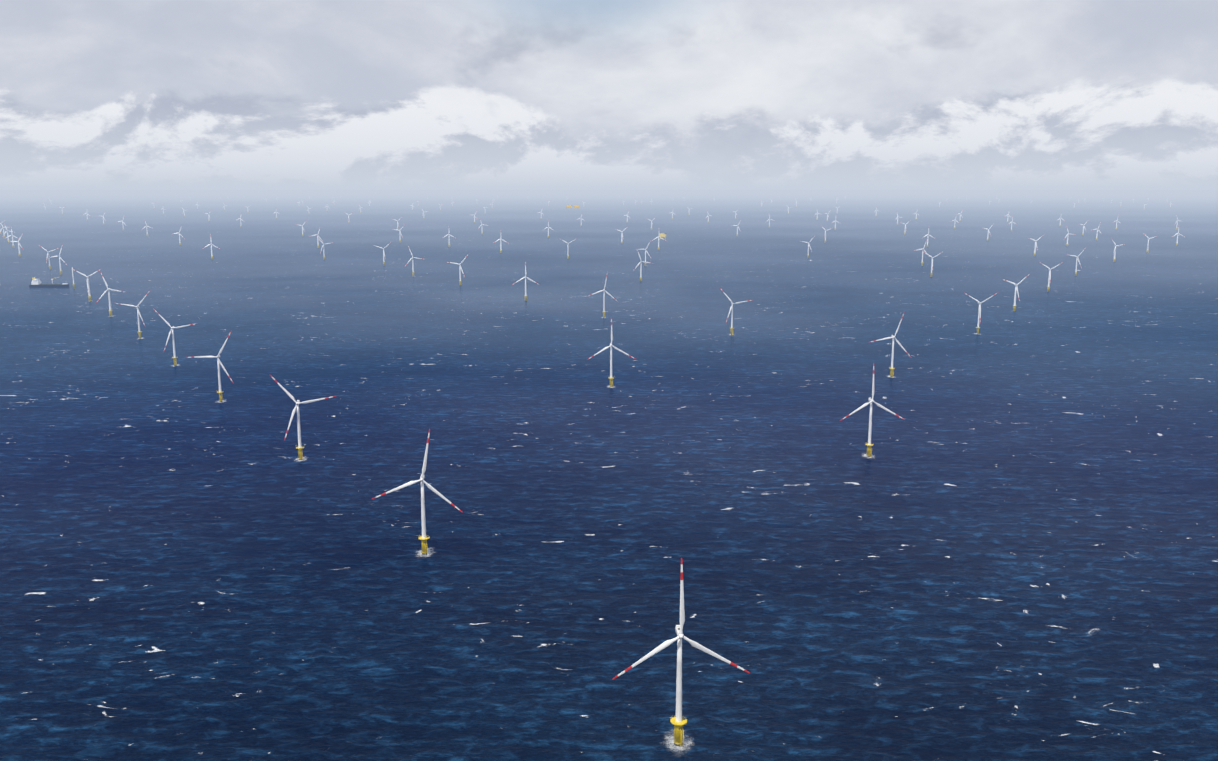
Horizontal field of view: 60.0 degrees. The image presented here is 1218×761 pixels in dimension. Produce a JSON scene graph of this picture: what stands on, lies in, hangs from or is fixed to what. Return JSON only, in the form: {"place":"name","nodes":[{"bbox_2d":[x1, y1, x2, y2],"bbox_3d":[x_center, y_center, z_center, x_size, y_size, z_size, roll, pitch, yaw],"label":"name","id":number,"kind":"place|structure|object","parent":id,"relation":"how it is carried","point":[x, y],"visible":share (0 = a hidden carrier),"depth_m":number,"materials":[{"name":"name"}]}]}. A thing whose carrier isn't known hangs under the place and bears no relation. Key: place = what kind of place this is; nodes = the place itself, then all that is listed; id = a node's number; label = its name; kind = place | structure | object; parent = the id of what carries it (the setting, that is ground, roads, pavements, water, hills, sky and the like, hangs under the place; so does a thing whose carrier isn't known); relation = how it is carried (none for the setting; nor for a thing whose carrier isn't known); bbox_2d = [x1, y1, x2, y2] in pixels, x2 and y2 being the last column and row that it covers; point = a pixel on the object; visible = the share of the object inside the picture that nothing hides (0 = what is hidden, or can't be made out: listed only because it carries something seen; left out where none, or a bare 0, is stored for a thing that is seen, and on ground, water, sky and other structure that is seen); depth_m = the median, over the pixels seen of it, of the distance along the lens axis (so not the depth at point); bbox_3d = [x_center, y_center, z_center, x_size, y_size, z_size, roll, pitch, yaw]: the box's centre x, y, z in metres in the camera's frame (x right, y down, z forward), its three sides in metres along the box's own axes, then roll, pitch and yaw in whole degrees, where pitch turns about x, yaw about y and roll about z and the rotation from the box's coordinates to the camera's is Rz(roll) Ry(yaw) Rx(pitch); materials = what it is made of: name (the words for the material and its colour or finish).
{"place":"outdoors","nodes":[
{"label":"outdoors","id":0,"kind":"place"},
{"bbox_2d":[0,190,1217,760],"bbox_3d":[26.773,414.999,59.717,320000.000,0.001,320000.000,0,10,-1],"label":"sea","id":1,"kind":"structure","parent":0,"point":[1000,544],"depth_m":1551.03,"materials":[{"name":"liquid"}]},
{"bbox_2d":[5,227,18,247],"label":"wind turbine","id":2,"kind":"object","parent":1,"relation":"on","point":[12,238],"visible":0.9,"depth_m":7311.06,"materials":[{"name":"grey metal"}]},
{"bbox_2d":[9,233,22,256],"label":"wind turbine","id":3,"kind":"object","parent":1,"relation":"on","point":[19,245],"visible":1,"depth_m":6410.52,"materials":[{"name":"grey metal"}]},
{"bbox_2d":[39,245,57,269],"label":"wind turbine","id":4,"kind":"object","parent":1,"relation":"on","point":[48,256],"visible":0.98,"depth_m":5402.46,"materials":[{"name":"grey metal"}]},
{"bbox_2d":[29,277,68,287],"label":"ship","id":5,"kind":"object","parent":1,"relation":"on","point":[36,283],"visible":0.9,"depth_m":4441.44,"materials":[{"name":"grey metal"}]},
{"bbox_2d":[48,244,66,274],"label":"wind turbine","id":6,"kind":"object","parent":1,"relation":"on","point":[59,261],"visible":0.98,"depth_m":5096.97,"materials":[{"name":"grey metal"}]},
{"bbox_2d":[73,269,100,300],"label":"wind turbine","id":7,"kind":"object","parent":1,"relation":"on","point":[88,289],"visible":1,"depth_m":3906.50,"materials":[{"name":"grey metal"}]},
{"bbox_2d":[96,272,123,315],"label":"wind turbine","id":8,"kind":"object","parent":1,"relation":"on","point":[109,310],"visible":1,"depth_m":3449.80,"materials":[{"name":"grey metal"}]},
{"bbox_2d":[115,292,148,338],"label":"wind turbine","id":9,"kind":"object","parent":1,"relation":"on","point":[138,314],"visible":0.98,"depth_m":2940.97,"materials":[{"name":"grey metal"}]},
{"bbox_2d":[154,309,196,365],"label":"wind turbine","id":10,"kind":"object","parent":1,"relation":"on","point":[174,353],"visible":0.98,"depth_m":2495.46,"materials":[{"name":"grey metal"}]},
{"bbox_2d":[174,225,183,245],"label":"wind turbine","id":11,"kind":"object","parent":1,"relation":"on","point":[179,236],"visible":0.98,"depth_m":7637.56,"materials":[{"name":"grey metal"}]},
{"bbox_2d":[185,332,232,401],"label":"wind turbine","id":12,"kind":"object","parent":1,"relation":"on","point":[220,392],"visible":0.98,"depth_m":2073.04,"materials":[{"name":"grey metal"}]},
{"bbox_2d":[202,234,219,258],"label":"wind turbine","id":13,"kind":"object","parent":1,"relation":"on","point":[211,244],"visible":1,"depth_m":6168.36,"materials":[{"name":"grey metal"}]},
{"bbox_2d":[270,375,334,459],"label":"wind turbine","id":14,"kind":"object","parent":1,"relation":"on","point":[299,447],"visible":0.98,"depth_m":1628.92,"materials":[{"name":"grey metal"}]},
{"bbox_2d":[312,229,322,247],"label":"wind turbine","id":15,"kind":"object","parent":1,"relation":"on","point":[317,239],"visible":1,"depth_m":7323.12,"materials":[{"name":"grey metal"}]},
{"bbox_2d":[316,236,333,259],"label":"wind turbine","id":16,"kind":"object","parent":1,"relation":"on","point":[323,247],"visible":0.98,"depth_m":6131.36,"materials":[{"name":"grey metal"}]},
{"bbox_2d":[374,242,390,265],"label":"wind turbine","id":17,"kind":"object","parent":1,"relation":"on","point":[383,254],"visible":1,"depth_m":5689.95,"materials":[{"name":"grey metal"}]},
{"bbox_2d":[406,246,421,275],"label":"wind turbine","id":18,"kind":"object","parent":1,"relation":"on","point":[412,262],"visible":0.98,"depth_m":5008.08,"materials":[{"name":"grey metal"}]},
{"bbox_2d":[372,428,461,554],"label":"wind turbine","id":19,"kind":"object","parent":1,"relation":"on","point":[424,537],"visible":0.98,"depth_m":1206.53,"materials":[{"name":"grey metal"}]},
{"bbox_2d":[417,548,434,556],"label":"sea foam","id":20,"kind":"object","parent":1,"relation":"on","point":[428,552],"visible":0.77,"depth_m":1228.54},
{"bbox_2d":[448,255,467,284],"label":"wind turbine","id":21,"kind":"object","parent":1,"relation":"on","point":[460,268],"visible":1,"depth_m":4539.89,"materials":[{"name":"grey metal"}]},
{"bbox_2d":[494,235,507,252],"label":"wind turbine","id":22,"kind":"object","parent":1,"relation":"on","point":[500,239],"visible":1,"depth_m":6788.11,"materials":[{"name":"grey metal"}]},
{"bbox_2d":[512,261,539,300],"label":"wind turbine","id":23,"kind":"object","parent":1,"relation":"on","point":[525,277],"visible":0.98,"depth_m":3915.91,"materials":[{"name":"grey metal"}]},
{"bbox_2d":[559,238,576,258],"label":"wind turbine","id":24,"kind":"object","parent":1,"relation":"on","point":[567,246],"visible":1,"depth_m":6217.68,"materials":[{"name":"grey metal"}]},
{"bbox_2d":[589,276,616,317],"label":"wind turbine","id":25,"kind":"object","parent":1,"relation":"on","point":[604,311],"visible":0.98,"depth_m":3419.47,"materials":[{"name":"grey metal"}]},
{"bbox_2d":[587,317,634,386],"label":"wind turbine","id":26,"kind":"object","parent":1,"relation":"on","point":[611,378],"visible":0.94,"depth_m":2227.33,"materials":[{"name":"grey metal"}]},
{"bbox_2d":[635,242,650,265],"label":"wind turbine","id":27,"kind":"object","parent":1,"relation":"on","point":[645,252],"visible":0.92,"depth_m":5631.96,"materials":[{"name":"grey metal"}]},
{"bbox_2d":[633,250,653,280],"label":"wind turbine","id":28,"kind":"object","parent":1,"relation":"on","point":[640,262],"visible":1,"depth_m":4738.13,"materials":[{"name":"grey metal"}]},
{"bbox_2d":[659,232,666,239],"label":"offshore platform","id":29,"kind":"structure","parent":1,"relation":"on","point":[662,235],"depth_m":8506.27,"materials":[{"name":"yellow metal"}]},
{"bbox_2d":[661,729,694,756],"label":"sea foam","id":30,"kind":"object","parent":1,"relation":"on","point":[678,747],"visible":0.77,"depth_m":807.06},
{"bbox_2d":[612,558,749,745],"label":"wind turbine","id":31,"kind":"object","parent":1,"relation":"on","point":[679,721],"visible":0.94,"depth_m":789.16,"materials":[{"name":"grey metal"}]},
{"bbox_2d":[720,288,750,334],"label":"wind turbine","id":32,"kind":"object","parent":1,"relation":"on","point":[731,307],"visible":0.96,"depth_m":3016.51,"materials":[{"name":"grey metal"}]},
{"bbox_2d":[800,237,813,257],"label":"wind turbine","id":33,"kind":"object","parent":1,"relation":"on","point":[808,247],"visible":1,"depth_m":6280.41,"materials":[{"name":"grey metal"}]},
{"bbox_2d":[840,363,904,456],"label":"wind turbine","id":34,"kind":"object","parent":1,"relation":"on","point":[869,448],"visible":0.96,"depth_m":1649.17,"materials":[{"name":"grey metal"}]},
{"bbox_2d":[870,313,910,376],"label":"wind turbine","id":35,"kind":"object","parent":1,"relation":"on","point":[892,367],"visible":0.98,"depth_m":2347.38,"materials":[{"name":"grey metal"}]},
{"bbox_2d":[914,238,929,265],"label":"wind turbine","id":36,"kind":"object","parent":1,"relation":"on","point":[922,253],"visible":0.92,"depth_m":5665.37,"materials":[{"name":"grey metal"}]},
{"bbox_2d":[922,251,943,276],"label":"wind turbine","id":37,"kind":"object","parent":1,"relation":"on","point":[932,262],"visible":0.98,"depth_m":4958.66,"materials":[{"name":"grey metal"}]},
{"bbox_2d":[965,293,996,333],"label":"wind turbine","id":38,"kind":"object","parent":1,"relation":"on","point":[979,315],"visible":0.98,"depth_m":3032.50,"materials":[{"name":"grey metal"}]},
{"bbox_2d":[1003,275,1027,310],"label":"wind turbine","id":39,"kind":"object","parent":1,"relation":"on","point":[1014,305],"visible":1,"depth_m":3592.13,"materials":[{"name":"grey metal"}]},
{"bbox_2d":[1029,236,1041,255],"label":"wind turbine","id":40,"kind":"object","parent":1,"relation":"on","point":[1035,245],"visible":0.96,"depth_m":6489.91,"materials":[{"name":"grey metal"}]},
{"bbox_2d":[1039,262,1062,291],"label":"wind turbine","id":41,"kind":"object","parent":1,"relation":"on","point":[1049,281],"visible":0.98,"depth_m":4270.91,"materials":[{"name":"grey metal"}]},
{"bbox_2d":[1064,226,1073,245],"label":"wind turbine","id":42,"kind":"object","parent":1,"relation":"on","point":[1067,236],"visible":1,"depth_m":7519.68,"materials":[{"name":"grey metal"}]},
{"bbox_2d":[1070,250,1083,275],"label":"wind turbine","id":43,"kind":"object","parent":1,"relation":"on","point":[1077,258],"visible":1,"depth_m":5032.68,"materials":[{"name":"grey metal"}]},
{"bbox_2d":[1112,240,1124,261],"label":"wind turbine","id":44,"kind":"object","parent":1,"relation":"on","point":[1114,253],"visible":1,"depth_m":5966.64,"materials":[{"name":"grey metal"}]},
{"bbox_2d":[1143,233,1155,252],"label":"wind turbine","id":45,"kind":"object","parent":1,"relation":"on","point":[1148,243],"visible":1,"depth_m":6751.84,"materials":[{"name":"grey metal"}]},
{"bbox_2d":[1172,229,1183,245],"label":"wind turbine","id":46,"kind":"object","parent":1,"relation":"on","point":[1177,237],"visible":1,"depth_m":7601.19,"materials":[{"name":"grey metal"}]},
{"bbox_2d":[0,0,1217,189],"label":"sky","id":47,"kind":"structure","parent":0,"point":[95,94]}
]}

